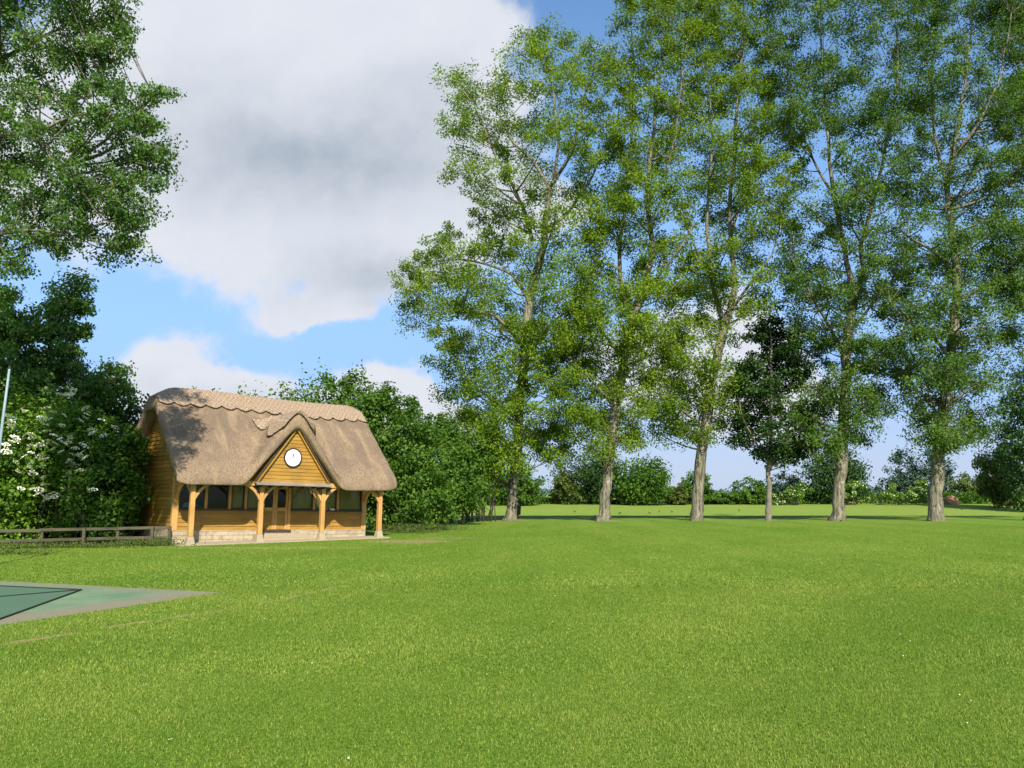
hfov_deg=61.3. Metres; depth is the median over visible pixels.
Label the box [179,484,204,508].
window
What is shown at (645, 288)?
poplar tree
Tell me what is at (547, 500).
field hedge
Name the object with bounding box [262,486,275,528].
door
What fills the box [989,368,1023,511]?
hedge tree
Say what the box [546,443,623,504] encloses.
hedge tree
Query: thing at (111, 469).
hazel bush
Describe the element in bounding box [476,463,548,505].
hedge tree
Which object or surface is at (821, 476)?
hedge tree
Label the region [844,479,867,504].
elder bush
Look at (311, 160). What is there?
sky
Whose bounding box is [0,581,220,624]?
hard court
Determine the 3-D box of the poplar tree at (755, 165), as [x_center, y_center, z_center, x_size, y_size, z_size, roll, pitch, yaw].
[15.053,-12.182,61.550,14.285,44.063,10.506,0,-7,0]
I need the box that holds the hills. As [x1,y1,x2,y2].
[539,489,900,494]
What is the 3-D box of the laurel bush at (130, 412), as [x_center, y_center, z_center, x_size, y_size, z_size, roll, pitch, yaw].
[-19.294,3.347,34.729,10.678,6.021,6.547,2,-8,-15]
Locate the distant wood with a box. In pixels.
[518,486,1023,496]
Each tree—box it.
[0,0,187,313]
[0,267,142,483]
[387,12,641,520]
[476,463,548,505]
[541,0,737,521]
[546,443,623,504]
[611,453,673,505]
[631,0,818,520]
[715,298,825,520]
[747,0,945,520]
[788,448,875,503]
[868,0,1023,520]
[873,433,968,502]
[969,0,1023,519]
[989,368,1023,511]
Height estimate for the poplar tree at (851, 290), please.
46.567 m
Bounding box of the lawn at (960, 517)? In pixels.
[0,495,1023,767]
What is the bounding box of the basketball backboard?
[0,365,10,451]
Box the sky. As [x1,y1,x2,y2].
[0,0,1023,491]
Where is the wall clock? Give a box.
[284,448,301,466]
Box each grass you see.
[0,525,1023,587]
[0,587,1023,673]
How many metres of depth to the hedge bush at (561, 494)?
147.91 m
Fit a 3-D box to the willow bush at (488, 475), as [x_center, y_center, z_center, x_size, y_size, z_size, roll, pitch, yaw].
[-2.700,5.341,57.517,5.300,7.781,4.418,0,-7,0]
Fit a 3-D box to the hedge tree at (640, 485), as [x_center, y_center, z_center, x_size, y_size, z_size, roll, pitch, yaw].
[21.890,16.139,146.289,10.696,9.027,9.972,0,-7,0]
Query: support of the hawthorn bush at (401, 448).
on the lawn at (960, 517)
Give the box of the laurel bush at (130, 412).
[0,401,139,541]
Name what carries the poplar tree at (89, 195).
on the lawn at (960, 517)
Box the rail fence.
[0,526,171,548]
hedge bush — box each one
[550,470,581,504]
[664,483,688,504]
[681,471,714,504]
[705,491,738,504]
[725,476,779,504]
[764,471,798,503]
[945,471,995,503]
[971,436,1023,507]
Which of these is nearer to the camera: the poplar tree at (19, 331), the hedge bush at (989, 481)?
the poplar tree at (19, 331)
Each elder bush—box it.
[0,381,128,543]
[772,492,789,504]
[784,482,813,504]
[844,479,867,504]
[879,482,915,504]
[913,477,928,504]
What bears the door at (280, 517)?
in the pavilion
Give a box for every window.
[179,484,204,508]
[207,485,228,508]
[231,485,244,508]
[247,486,258,508]
[291,487,312,509]
[315,488,336,509]
[339,488,361,509]
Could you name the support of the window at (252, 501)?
in the pavilion
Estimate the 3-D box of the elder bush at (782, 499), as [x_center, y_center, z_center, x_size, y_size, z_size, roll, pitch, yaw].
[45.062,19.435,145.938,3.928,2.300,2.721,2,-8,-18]
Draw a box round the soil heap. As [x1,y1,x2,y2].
[943,495,958,504]
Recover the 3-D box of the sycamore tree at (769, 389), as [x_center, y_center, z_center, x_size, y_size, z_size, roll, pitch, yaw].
[17.990,1.927,60.323,7.928,15.492,6.474,5,-9,-34]
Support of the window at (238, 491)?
in the pavilion
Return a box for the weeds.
[0,515,926,556]
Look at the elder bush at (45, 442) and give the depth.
31.96 m
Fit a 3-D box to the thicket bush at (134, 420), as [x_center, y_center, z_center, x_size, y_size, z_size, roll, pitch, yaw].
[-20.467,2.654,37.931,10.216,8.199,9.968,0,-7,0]
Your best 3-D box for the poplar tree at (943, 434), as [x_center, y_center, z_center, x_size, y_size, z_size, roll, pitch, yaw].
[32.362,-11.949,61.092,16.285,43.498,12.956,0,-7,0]
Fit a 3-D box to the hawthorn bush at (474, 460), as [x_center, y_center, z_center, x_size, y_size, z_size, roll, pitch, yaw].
[-4.624,5.063,51.965,7.580,6.958,5.232,0,-7,0]
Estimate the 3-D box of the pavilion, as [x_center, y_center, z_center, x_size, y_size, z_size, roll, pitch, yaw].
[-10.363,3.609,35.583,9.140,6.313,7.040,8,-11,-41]
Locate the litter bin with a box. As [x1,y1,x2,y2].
[517,500,521,518]
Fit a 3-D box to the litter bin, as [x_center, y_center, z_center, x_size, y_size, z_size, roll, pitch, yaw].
[0.425,9.298,63.837,0.584,1.390,0.584,0,-7,0]
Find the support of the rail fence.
on the lawn at (960, 517)
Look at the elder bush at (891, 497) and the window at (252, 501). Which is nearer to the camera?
the window at (252, 501)
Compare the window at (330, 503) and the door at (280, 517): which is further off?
the window at (330, 503)
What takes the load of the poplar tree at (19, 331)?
on the lawn at (960, 517)
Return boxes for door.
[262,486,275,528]
[274,487,288,528]
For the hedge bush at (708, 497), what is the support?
on the lawn at (960, 517)
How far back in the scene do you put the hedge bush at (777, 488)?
154.27 m
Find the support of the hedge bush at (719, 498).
on the lawn at (960, 517)
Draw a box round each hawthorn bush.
[347,381,462,530]
[404,412,496,524]
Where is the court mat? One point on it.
(14, 600)
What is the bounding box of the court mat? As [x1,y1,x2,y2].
[0,585,81,619]
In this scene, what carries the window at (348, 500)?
in the pavilion
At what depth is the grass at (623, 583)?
21.34 m
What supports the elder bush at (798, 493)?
on the lawn at (960, 517)
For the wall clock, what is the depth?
33.09 m
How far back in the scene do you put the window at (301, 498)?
34.98 m
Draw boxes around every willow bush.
[192,357,387,521]
[442,407,510,521]
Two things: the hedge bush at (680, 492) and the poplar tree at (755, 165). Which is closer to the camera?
the poplar tree at (755, 165)
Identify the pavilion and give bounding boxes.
[121,387,396,545]
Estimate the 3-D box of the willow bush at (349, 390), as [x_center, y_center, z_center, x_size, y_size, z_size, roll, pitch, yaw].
[-11.763,3.284,46.597,11.831,9.140,9.424,-6,-10,40]
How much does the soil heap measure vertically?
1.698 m
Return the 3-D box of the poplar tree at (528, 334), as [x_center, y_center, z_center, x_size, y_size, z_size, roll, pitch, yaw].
[0.154,-8.897,61.067,18.433,37.338,17.759,0,-7,0]
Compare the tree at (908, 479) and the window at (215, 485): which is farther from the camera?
the tree at (908, 479)
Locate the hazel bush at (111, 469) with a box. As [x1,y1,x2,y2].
[40,408,155,543]
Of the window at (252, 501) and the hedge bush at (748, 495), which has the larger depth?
the hedge bush at (748, 495)
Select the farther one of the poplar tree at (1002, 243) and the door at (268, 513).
the poplar tree at (1002, 243)
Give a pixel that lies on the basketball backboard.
(4, 405)
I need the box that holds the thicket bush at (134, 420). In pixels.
[0,358,149,495]
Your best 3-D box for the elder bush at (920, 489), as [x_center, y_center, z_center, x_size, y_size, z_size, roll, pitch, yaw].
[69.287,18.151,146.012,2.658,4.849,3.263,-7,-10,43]
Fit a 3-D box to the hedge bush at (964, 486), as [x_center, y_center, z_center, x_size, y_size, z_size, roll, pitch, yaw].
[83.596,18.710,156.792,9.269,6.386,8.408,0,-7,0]
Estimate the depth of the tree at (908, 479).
163.95 m
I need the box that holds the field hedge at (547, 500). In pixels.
[477,490,1023,503]
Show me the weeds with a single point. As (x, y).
(143, 543)

